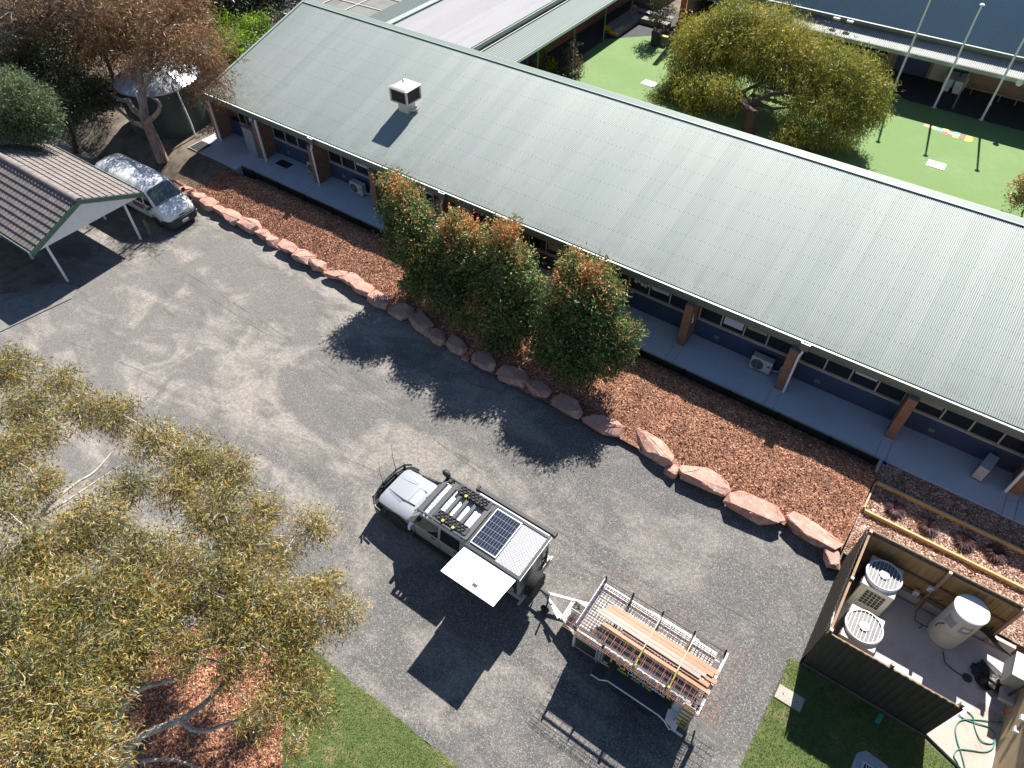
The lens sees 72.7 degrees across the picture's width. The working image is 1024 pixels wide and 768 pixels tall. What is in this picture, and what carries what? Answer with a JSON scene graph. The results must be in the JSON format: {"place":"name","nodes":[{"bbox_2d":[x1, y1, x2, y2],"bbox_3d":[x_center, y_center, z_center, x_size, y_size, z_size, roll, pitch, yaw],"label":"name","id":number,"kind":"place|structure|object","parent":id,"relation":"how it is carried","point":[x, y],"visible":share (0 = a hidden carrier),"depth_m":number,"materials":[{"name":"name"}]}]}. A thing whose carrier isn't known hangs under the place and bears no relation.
{"place":"outdoors","nodes":[
{"label":"outdoors","id":0,"kind":"place"},
{"bbox_2d":[282,636,465,767],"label":"lawn","id":1,"kind":"structure","parent":0,"point":[390,730],"depth_m":21.18,"materials":[{"name":"green plant"}]},
{"bbox_2d":[0,133,842,767],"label":"car park","id":2,"kind":"structure","parent":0,"point":[314,385],"depth_m":27.26,"materials":[{"name":"grey asphalt"}]},
{"bbox_2d":[0,284,77,331],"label":"concrete kerb","id":3,"kind":"structure","parent":2,"relation":"on","point":[16,311],"depth_m":34.22,"materials":[{"name":"grey concrete"}]},
{"bbox_2d":[0,143,144,281],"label":"carport","id":4,"kind":"object","parent":2,"relation":"on","point":[51,195],"visible":0.97,"depth_m":34.84,"materials":[{"name":"metal"}]},
{"bbox_2d":[0,615,282,767],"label":"mulch bed","id":5,"kind":"object","parent":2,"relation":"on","point":[239,762],"visible":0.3,"depth_m":21.45,"materials":[{"name":"brown wood"}]},
{"bbox_2d":[0,336,375,767],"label":"gum tree","id":6,"kind":"object","parent":5,"relation":"on","point":[35,650],"visible":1,"depth_m":18.11,"materials":[{"name":"green plant"}]},
{"bbox_2d":[95,153,196,228],"bbox_3d":[-20.445,-10.818,38.887,6.225,2.337,2.476,28,54,22],"label":"minibus van","id":7,"kind":"object","parent":2,"relation":"on","point":[165,201],"visible":0.76,"depth_m":37.98,"materials":[{"name":"white paint"}]},
{"bbox_2d":[372,445,557,606],"bbox_3d":[-2.090,5.208,24.349,7.135,2.729,3.449,28,54,22],"label":"utility vehicle","id":8,"kind":"object","parent":2,"relation":"on","point":[499,550],"visible":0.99,"depth_m":23.66,"materials":[{"name":"silver metal"}]},
{"bbox_2d":[434,509,470,535],"bbox_3d":[-2.067,4.688,23.678,1.400,0.095,0.400,28,54,22],"label":"recovery board","id":9,"kind":"object","parent":8,"relation":"on","point":[452,522],"visible":1,"depth_m":23.67,"materials":[{"name":"black plastic"}]},
{"bbox_2d":[457,485,492,509],"bbox_3d":[-1.326,3.950,24.336,1.400,0.095,0.390,28,54,22],"label":"recovery board","id":10,"kind":"object","parent":8,"relation":"on","point":[474,497],"visible":1,"depth_m":24.32,"materials":[{"name":"black plastic"}]},
{"bbox_2d":[539,575,728,736],"bbox_3d":[3.314,7.917,22.189,6.382,2.347,2.804,28,54,22],"label":"box trailer","id":11,"kind":"object","parent":2,"relation":"on","point":[646,696],"visible":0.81,"depth_m":21.30,"materials":[{"name":"white paint"}]},
{"bbox_2d":[581,584,721,701],"bbox_3d":[4.209,7.783,21.212,3.974,0.042,1.683,28,54,22],"label":"bundle","id":12,"kind":"object","parent":11,"relation":"on","point":[663,625],"visible":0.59,"depth_m":21.32,"materials":[{"name":"metal"}]},
{"bbox_2d":[563,564,751,728],"bbox_3d":[4.343,7.718,21.007,5.094,0.091,2.565,28,54,22],"label":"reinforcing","id":13,"kind":"object","parent":11,"relation":"on","point":[661,634],"visible":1,"depth_m":21.02,"materials":[{"name":"metal"}]},
{"bbox_2d":[564,609,724,726],"bbox_3d":[3.792,8.231,20.419,5.000,0.130,0.707,28,54,22],"label":"reinforcing cage","id":14,"kind":"object","parent":13,"relation":"on","point":[645,671],"visible":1,"depth_m":20.33,"materials":[{"name":"metal"}]},
{"bbox_2d":[602,621,709,693],"bbox_3d":[4.215,8.075,20.628,3.521,0.060,0.140,28,54,23],"label":"timber plank","id":15,"kind":"object","parent":13,"relation":"on","point":[657,658],"visible":1,"depth_m":20.58,"materials":[{"name":"brown wood"}]},
{"bbox_2d":[622,630,709,687],"bbox_3d":[4.519,8.072,20.570,2.821,0.060,0.130,28,54,23],"label":"timber plank","id":16,"kind":"object","parent":13,"relation":"on","point":[703,682],"visible":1,"depth_m":20.47,"materials":[{"name":"brown wood"}]},
{"bbox_2d":[596,609,700,677],"bbox_3d":[4.037,7.727,20.811,3.451,0.060,0.120,28,54,23],"label":"timber plank","id":17,"kind":"object","parent":16,"relation":"on","point":[651,645],"visible":1,"depth_m":20.75,"materials":[{"name":"brown wood"}]},
{"bbox_2d":[702,674,716,684],"bbox_3d":[4.975,8.132,20.516,2.261,0.060,0.140,28,54,23],"label":"timber plank","id":18,"kind":"object","parent":13,"relation":"on","point":[710,679],"visible":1,"depth_m":20.13,"materials":[{"name":"brown wood"}]},
{"bbox_2d":[601,607,706,677],"bbox_3d":[4.200,7.696,20.839,3.471,0.060,0.125,28,54,23],"label":"timber plank","id":19,"kind":"object","parent":18,"relation":"on","point":[655,643],"visible":1,"depth_m":20.79,"materials":[{"name":"brown wood"}]},
{"bbox_2d":[606,606,713,676],"bbox_3d":[4.385,7.677,20.861,3.561,0.060,0.125,28,54,23],"label":"timber plank","id":20,"kind":"object","parent":18,"relation":"on","point":[663,643],"visible":1,"depth_m":20.82,"materials":[{"name":"brown wood"}]},
{"bbox_2d":[612,605,719,675],"bbox_3d":[4.569,7.650,20.885,3.541,0.060,0.135,28,54,23],"label":"timber plank","id":21,"kind":"object","parent":11,"relation":"on","point":[668,641],"visible":1,"depth_m":20.84,"materials":[{"name":"brown wood"}]},
{"bbox_2d":[674,702,696,730],"bbox_3d":[5.063,9.733,20.405,0.410,1.545,0.200,28,54,22],"label":"step ladder","id":22,"kind":"object","parent":11,"relation":"hanging from","point":[684,712],"visible":0.91,"depth_m":20.33,"materials":[{"name":"grey metal"}]},
{"bbox_2d":[823,546,839,569],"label":"boulder","id":23,"kind":"object","parent":2,"relation":"on","point":[831,558],"visible":0.95,"depth_m":24.77,"materials":[{"name":"pink stone"}]},
{"bbox_2d":[369,0,628,65],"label":"classroom wing","id":24,"kind":"structure","parent":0,"point":[478,25],"depth_m":44.96,"materials":[{"name":"white metal"}]},
{"bbox_2d":[0,0,1023,767],"bbox_3d":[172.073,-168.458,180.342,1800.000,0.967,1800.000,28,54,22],"label":"ground","id":25,"kind":"structure","parent":0,"point":[122,136],"depth_m":43.31,"materials":[{"name":"brown soil"}]},
{"bbox_2d":[0,60,71,151],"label":"grey green bush","id":26,"kind":"object","parent":25,"relation":"on","point":[24,116],"visible":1,"depth_m":37.25,"materials":[{"name":"green plant"}]},
{"bbox_2d":[0,0,100,74],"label":"backdrop tree","id":27,"kind":"object","parent":25,"relation":"on","point":[73,51],"visible":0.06,"depth_m":44.46,"materials":[{"name":"green plant"}]},
{"bbox_2d":[0,14,122,153],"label":"dark shrub tree","id":28,"kind":"object","parent":25,"relation":"on","point":[39,66],"visible":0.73,"depth_m":41.62,"materials":[{"name":"green plant"}]},
{"bbox_2d":[0,0,128,65],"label":"sparse gum","id":29,"kind":"object","parent":25,"relation":"on","point":[31,11],"visible":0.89,"depth_m":39.84,"materials":[{"name":"brown plant"}]},
{"bbox_2d":[52,0,246,163],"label":"browned gum","id":30,"kind":"object","parent":25,"relation":"on","point":[151,11],"visible":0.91,"depth_m":39.14,"materials":[{"name":"brown plant"}]},
{"bbox_2d":[113,60,210,139],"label":"water tank","id":31,"kind":"object","parent":25,"relation":"on","point":[173,120],"visible":0.59,"depth_m":42.21,"materials":[{"name":"green metal"}]},
{"bbox_2d":[161,0,263,46],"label":"backdrop tree","id":32,"kind":"object","parent":25,"relation":"on","point":[219,5],"visible":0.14,"depth_m":47.52,"materials":[{"name":"green plant"}]},
{"bbox_2d":[203,6,273,73],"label":"bright shrub","id":33,"kind":"object","parent":25,"relation":"on","point":[243,29],"visible":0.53,"depth_m":45.21,"materials":[{"name":"green plant"}]},
{"bbox_2d":[231,0,286,44],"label":"variegated shrub","id":34,"kind":"object","parent":25,"relation":"on","point":[275,17],"visible":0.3,"depth_m":48.33,"materials":[{"name":"green plant"}]},
{"bbox_2d":[172,163,876,552],"bbox_3d":[-3.494,-4.112,33.591,40.320,0.970,4.609,28,54,22],"label":"mulch bed","id":35,"kind":"object","parent":25,"relation":"on","point":[646,394],"visible":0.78,"depth_m":28.86,"materials":[{"name":"brown wood"}]},
{"bbox_2d":[235,217,261,233],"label":"boulder","id":36,"kind":"object","parent":35,"relation":"on","point":[250,225],"visible":0.84,"depth_m":38.02,"materials":[{"name":"pink stone"}]},
{"bbox_2d":[349,279,374,296],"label":"boulder","id":37,"kind":"object","parent":35,"relation":"on","point":[363,288],"visible":0.92,"depth_m":34.46,"materials":[{"name":"pink stone"}]},
{"bbox_2d":[367,289,391,309],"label":"boulder","id":38,"kind":"object","parent":35,"relation":"on","point":[377,298],"visible":0.93,"depth_m":33.86,"materials":[{"name":"pink stone"}]},
{"bbox_2d":[388,303,414,320],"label":"boulder","id":39,"kind":"object","parent":35,"relation":"on","point":[400,311],"visible":0.92,"depth_m":33.40,"materials":[{"name":"pink stone"}]},
{"bbox_2d":[370,162,442,300],"bbox_3d":[-4.815,-6.736,32.674,5.085,5.838,3.618,28,54,22],"label":"photinia","id":40,"kind":"object","parent":35,"relation":"on","point":[405,226],"visible":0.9,"depth_m":31.90,"materials":[{"name":"green plant"}]},
{"bbox_2d":[408,311,433,337],"bbox_3d":[-4.333,-2.917,33.089,1.601,0.561,0.851,33,56,26],"label":"boulder","id":41,"kind":"object","parent":35,"relation":"on","point":[421,322],"visible":0.95,"depth_m":32.82,"materials":[{"name":"pink stone"}]},
{"bbox_2d":[423,328,446,345],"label":"boulder","id":42,"kind":"object","parent":35,"relation":"on","point":[437,336],"visible":0.99,"depth_m":32.30,"materials":[{"name":"pink stone"}]},
{"bbox_2d":[414,199,492,331],"bbox_3d":[-2.590,-5.319,31.615,4.372,5.400,3.703,28,54,22],"label":"photinia","id":43,"kind":"object","parent":35,"relation":"on","point":[454,244],"visible":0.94,"depth_m":31.15,"materials":[{"name":"green plant"}]},
{"bbox_2d":[445,334,467,355],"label":"boulder","id":44,"kind":"object","parent":35,"relation":"on","point":[454,344],"visible":1,"depth_m":31.81,"materials":[{"name":"pink stone"}]},
{"bbox_2d":[471,351,496,372],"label":"boulder","id":45,"kind":"object","parent":35,"relation":"on","point":[483,361],"visible":1,"depth_m":31.14,"materials":[{"name":"pink stone"}]},
{"bbox_2d":[452,209,550,357],"bbox_3d":[-0.254,-4.231,30.276,4.573,6.404,4.097,28,54,22],"label":"photinia","id":46,"kind":"object","parent":35,"relation":"on","point":[503,291],"visible":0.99,"depth_m":29.90,"materials":[{"name":"green plant"}]},
{"bbox_2d":[496,364,528,387],"bbox_3d":[0.036,-0.329,30.779,1.532,0.551,0.857,27,54,22],"label":"boulder","id":47,"kind":"object","parent":35,"relation":"on","point":[508,374],"visible":0.98,"depth_m":30.57,"materials":[{"name":"pink stone"}]},
{"bbox_2d":[525,379,552,397],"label":"boulder","id":48,"kind":"object","parent":35,"relation":"on","point":[541,389],"visible":1,"depth_m":30.07,"materials":[{"name":"pink stone"}]},
{"bbox_2d":[550,393,582,419],"bbox_3d":[2.347,0.982,29.601,1.635,0.558,0.851,30,55,24],"label":"boulder","id":49,"kind":"object","parent":35,"relation":"on","point":[568,405],"visible":1,"depth_m":29.37,"materials":[{"name":"pink stone"}]},
{"bbox_2d":[521,242,648,395],"bbox_3d":[2.877,-2.438,29.017,5.706,5.756,4.285,28,54,22],"label":"photinia","id":50,"kind":"object","parent":35,"relation":"on","point":[590,344],"visible":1,"depth_m":28.36,"materials":[{"name":"green plant"}]},
{"bbox_2d":[581,414,624,437],"bbox_3d":[3.766,1.753,28.902,1.894,0.573,0.833,11,49,10],"label":"boulder","id":51,"kind":"object","parent":35,"relation":"on","point":[605,425],"visible":1,"depth_m":28.67,"materials":[{"name":"pink stone"}]},
{"bbox_2d":[636,428,673,467],"bbox_3d":[5.657,2.536,28.173,2.334,0.630,0.868,33,56,26],"label":"boulder","id":52,"kind":"object","parent":35,"relation":"on","point":[656,450],"visible":0.96,"depth_m":27.91,"materials":[{"name":"pink stone"}]},
{"bbox_2d":[679,465,733,496],"bbox_3d":[7.492,3.733,27.120,2.211,0.625,0.850,26,53,21],"label":"boulder","id":53,"kind":"object","parent":35,"relation":"on","point":[709,480],"visible":1,"depth_m":26.88,"materials":[{"name":"pink stone"}]},
{"bbox_2d":[723,490,785,525],"bbox_3d":[9.123,4.719,26.230,2.280,0.614,0.868,26,53,21],"label":"boulder","id":54,"kind":"object","parent":35,"relation":"on","point":[756,509],"visible":1,"depth_m":26.01,"materials":[{"name":"pink stone"}]},
{"bbox_2d":[786,511,843,549],"bbox_3d":[11.042,5.481,25.569,2.128,0.600,0.859,32,56,26],"label":"boulder","id":55,"kind":"object","parent":35,"relation":"on","point":[808,530],"visible":0.97,"depth_m":25.37,"materials":[{"name":"pink stone"}]},
{"bbox_2d":[531,45,557,72],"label":"shrub","id":56,"kind":"object","parent":25,"relation":"on","point":[541,61],"visible":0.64,"depth_m":49.00,"materials":[{"name":"green plant"}]},
{"bbox_2d":[241,165,886,465],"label":"retaining wall","id":57,"kind":"structure","parent":25,"relation":"on","point":[769,411],"depth_m":29.83,"materials":[{"name":"grey concrete"}]},
{"bbox_2d":[187,133,1023,526],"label":"veranda slab","id":58,"kind":"structure","parent":25,"relation":"on","point":[929,459],"depth_m":29.17,"materials":[{"name":"concrete"}]},
{"bbox_2d":[241,124,260,157],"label":"utility cupboard","id":59,"kind":"object","parent":58,"relation":"on","point":[250,140],"visible":0.82,"depth_m":40.99,"materials":[{"name":"metal"}]},
{"bbox_2d":[747,351,782,376],"bbox_3d":[10.855,-0.815,29.830,1.321,0.740,0.460,28,54,22],"label":"air conditioner","id":60,"kind":"object","parent":58,"relation":"on","point":[761,363],"visible":1,"depth_m":29.73,"materials":[{"name":"metal"}]},
{"bbox_2d":[969,453,998,483],"bbox_3d":[17.983,3.069,26.370,1.321,0.740,0.460,-35,57,-27],"label":"air conditioner","id":61,"kind":"object","parent":58,"relation":"on","point":[981,470],"visible":1,"depth_m":26.08,"materials":[{"name":"metal"}]},
{"bbox_2d":[204,0,1023,495],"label":"school building","id":62,"kind":"structure","parent":25,"relation":"on","point":[898,302],"depth_m":31.24,"materials":[{"name":"grey metal"}]},
{"bbox_2d":[271,127,307,152],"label":"window","id":63,"kind":"structure","parent":62,"relation":"in","point":[298,143],"depth_m":40.57,"materials":[{"name":"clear glass"}]},
{"bbox_2d":[327,150,370,178],"bbox_3d":[-8.674,-12.225,38.315,4.140,1.310,0.160,28,54,22],"label":"window","id":64,"kind":"structure","parent":62,"relation":"in","point":[343,162],"depth_m":38.78,"materials":[{"name":"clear glass"}]},
{"bbox_2d":[388,78,421,113],"bbox_3d":[-5.603,-15.245,37.142,1.380,1.785,1.260,28,54,22],"label":"evaporative cooler","id":65,"kind":"object","parent":62,"relation":"on","point":[405,94],"visible":0.98,"depth_m":36.70,"materials":[{"name":"plastic"}]},
{"bbox_2d":[528,235,592,265],"bbox_3d":[2.507,-6.379,33.106,4.140,1.310,0.160,28,54,22],"label":"window","id":66,"kind":"structure","parent":62,"relation":"in","point":[542,246],"depth_m":33.78,"materials":[{"name":"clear glass"}]},
{"bbox_2d":[610,269,687,312],"bbox_3d":[6.234,-4.430,31.370,4.140,1.310,0.160,28,54,22],"label":"window","id":67,"kind":"structure","parent":62,"relation":"in","point":[660,296],"depth_m":31.56,"materials":[{"name":"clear glass"}]},
{"bbox_2d":[698,307,791,356],"bbox_3d":[9.962,-2.482,29.634,4.140,1.310,0.160,28,54,22],"label":"window","id":68,"kind":"structure","parent":62,"relation":"in","point":[774,344],"depth_m":29.89,"materials":[{"name":"black glass"}]},
{"bbox_2d":[798,351,906,404],"bbox_3d":[13.689,-0.533,27.898,4.140,1.310,0.160,28,54,22],"label":"window","id":69,"kind":"structure","parent":62,"relation":"in","point":[883,390],"depth_m":28.13,"materials":[{"name":"black glass"}]},
{"bbox_2d":[913,398,1023,457],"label":"window","id":70,"kind":"structure","parent":62,"relation":"in","point":[980,431],"depth_m":26.43,"materials":[{"name":"black glass"}]},
{"bbox_2d":[736,0,1023,108],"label":"school hall","id":71,"kind":"structure","parent":25,"relation":"on","point":[888,28],"depth_m":45.42,"materials":[{"name":"metal"}]},
{"bbox_2d":[893,50,931,77],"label":"blue door","id":72,"kind":"structure","parent":71,"relation":"in","point":[913,66],"depth_m":48.65,"materials":[{"name":"metal"}]},
{"bbox_2d":[928,59,951,81],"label":"cream door","id":73,"kind":"structure","parent":71,"relation":"in","point":[939,72],"depth_m":47.99,"materials":[{"name":"plastic"}]},
{"bbox_2d":[992,689,1023,767],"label":"brick building","id":74,"kind":"structure","parent":25,"relation":"on","point":[1009,752],"depth_m":20.40,"materials":[{"name":"brown brick"}]},
{"bbox_2d":[997,651,1023,706],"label":"meter cabinet","id":75,"kind":"object","parent":74,"relation":"attached to","point":[1012,677],"visible":1,"depth_m":21.27,"materials":[{"name":"grey metal"}]},
{"bbox_2d":[207,0,1023,130],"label":"courtyard paving","id":76,"kind":"structure","parent":0,"point":[1004,111],"depth_m":47.70,"materials":[{"name":"concrete"}]},
{"bbox_2d":[269,0,401,16],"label":"canopy","id":77,"kind":"object","parent":76,"relation":"on","point":[367,8],"visible":0.33,"depth_m":49.24,"materials":[{"name":"beige plastic"}]},
{"bbox_2d":[554,37,587,80],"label":"dark shrub","id":78,"kind":"object","parent":76,"relation":"on","point":[573,63],"visible":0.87,"depth_m":48.53,"materials":[{"name":"green plant"}]},
{"bbox_2d":[605,5,674,36],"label":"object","id":79,"kind":"object","parent":76,"relation":"on","point":[620,25],"visible":0.87,"depth_m":54.31,"materials":[{"name":"concrete"}]},
{"bbox_2d":[555,36,1023,217],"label":"synthetic turf","id":80,"kind":"structure","parent":76,"relation":"on","point":[984,165],"depth_m":43.39,"materials":[{"name":"green plastic"}]},
{"bbox_2d":[481,0,656,68],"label":"covered walkway","id":81,"kind":"structure","parent":80,"relation":"on","point":[525,41],"depth_m":46.76,"materials":[{"name":"grey metal"}]},
{"bbox_2d":[651,30,674,45],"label":"planter box","id":82,"kind":"object","parent":80,"relation":"on","point":[664,40],"visible":0.47,"depth_m":52.18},
{"bbox_2d":[645,0,676,34],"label":"planter shrub","id":83,"kind":"object","parent":82,"relation":"in","point":[658,16],"visible":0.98,"depth_m":51.57,"materials":[{"name":"green plant"}]},
{"bbox_2d":[643,0,905,158],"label":"drooping tree","id":84,"kind":"object","parent":80,"relation":"on","point":[778,60],"visible":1,"depth_m":43.15,"materials":[{"name":"green plant"}]},
{"bbox_2d":[1001,172,1023,212],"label":"rust shrub","id":85,"kind":"object","parent":80,"relation":"on","point":[1018,198],"visible":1,"depth_m":37.17,"materials":[{"name":"green plant"}]},
{"bbox_2d":[931,3,984,108],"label":"flagpole","id":86,"kind":"object","parent":76,"relation":"on","point":[955,61],"visible":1,"depth_m":43.37,"materials":[{"name":"metal"}]},
{"bbox_2d":[739,659,955,767],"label":"lawn","id":87,"kind":"structure","parent":0,"point":[807,696],"depth_m":21.24,"materials":[{"name":"green plant"}]},
{"bbox_2d":[774,684,804,712],"bbox_3d":[8.752,9.918,21.968,0.830,0.099,0.490,28,54,22],"label":"pit lid","id":88,"kind":"object","parent":87,"relation":"on","point":[781,695],"visible":1,"depth_m":21.92,"materials":[{"name":"concrete"}]},
{"bbox_2d":[851,751,887,767],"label":"drain grate","id":89,"kind":"object","parent":87,"relation":"on","point":[857,763],"visible":1,"depth_m":20.73,"materials":[{"name":"metal"}]},
{"bbox_2d":[804,572,1010,767],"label":"compound floor","id":90,"kind":"structure","parent":0,"point":[909,647],"depth_m":22.72,"materials":[{"name":"concrete"}]},
{"bbox_2d":[832,604,884,655],"bbox_3d":[10.973,8.100,22.296,1.150,1.689,1.262,28,54,22],"label":"heat pump","id":91,"kind":"object","parent":90,"relation":"on","point":[859,628],"visible":0.69,"depth_m":21.68,"materials":[{"name":"beige plastic"}]},
{"bbox_2d":[846,555,903,616],"bbox_3d":[12.213,6.816,23.440,1.150,1.689,1.262,28,54,22],"label":"heat pump","id":92,"kind":"object","parent":90,"relation":"on","point":[877,585],"visible":0.97,"depth_m":22.93,"materials":[{"name":"beige plastic"}]},
{"bbox_2d":[800,528,1023,736],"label":"paling fence","id":93,"kind":"object","parent":90,"relation":"on","point":[905,700],"visible":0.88,"depth_m":21.94,"materials":[{"name":"brown wood"}]},
{"bbox_2d":[914,591,989,648],"bbox_3d":[14.160,7.570,22.587,1.589,2.001,1.034,28,54,22],"label":"hot water tank","id":94,"kind":"object","parent":90,"relation":"on","point":[958,621],"visible":1,"depth_m":22.00,"materials":[{"name":"beige metal"}]},
{"bbox_2d":[927,702,1001,767],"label":"pale slab","id":95,"kind":"structure","parent":90,"relation":"on","point":[943,738],"depth_m":21.11,"materials":[{"name":"concrete"}]},
{"bbox_2d":[954,711,1011,767],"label":"garden hose","id":96,"kind":"object","parent":95,"relation":"on","point":[974,722],"visible":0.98,"depth_m":21.15,"materials":[{"name":"green rubber"}]},
{"bbox_2d":[970,659,1006,693],"bbox_3d":[15.187,9.381,22.143,0.860,0.284,1.196,-25,53,-21],"label":"plastic bag","id":97,"kind":"object","parent":90,"relation":"on","point":[987,678],"visible":0.89,"depth_m":22.15,"materials":[{"name":"black plastic"}]},
{"bbox_2d":[843,462,1023,646],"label":"garden terrace","id":98,"kind":"structure","parent":0,"point":[1016,558],"depth_m":25.13,"materials":[{"name":"brown wood"}]},
{"bbox_2d":[883,499,906,518],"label":"purple grass","id":99,"kind":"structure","parent":98,"relation":"on","point":[896,508],"depth_m":25.57,"materials":[{"name":"purple plant"}]},
{"bbox_2d":[916,516,941,537],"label":"purple grass","id":100,"kind":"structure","parent":98,"relation":"on","point":[929,526],"depth_m":25.09,"materials":[{"name":"purple plant"}]},
{"bbox_2d":[847,464,1023,641],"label":"bark chips","id":101,"kind":"object","parent":98,"relation":"on","point":[1012,555],"visible":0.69,"depth_m":25.09,"materials":[{"name":"brown wood"}]},
{"bbox_2d":[864,509,1023,591],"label":"garden sleeper","id":102,"kind":"object","parent":98,"relation":"on","point":[950,552],"visible":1,"depth_m":24.56,"materials":[{"name":"brown wood"}]},
{"bbox_2d":[875,480,1023,554],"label":"garden sleeper","id":103,"kind":"object","parent":98,"relation":"on","point":[949,517],"visible":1,"depth_m":25.32,"materials":[{"name":"brown wood"}]},
{"bbox_2d":[951,531,975,552],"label":"purple grass","id":104,"kind":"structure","parent":98,"relation":"on","point":[968,543],"depth_m":24.68,"materials":[{"name":"purple plant"}]},
{"bbox_2d":[983,543,1008,564],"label":"purple grass","id":105,"kind":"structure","parent":98,"relation":"on","point":[999,555],"depth_m":24.37,"materials":[{"name":"purple plant"}]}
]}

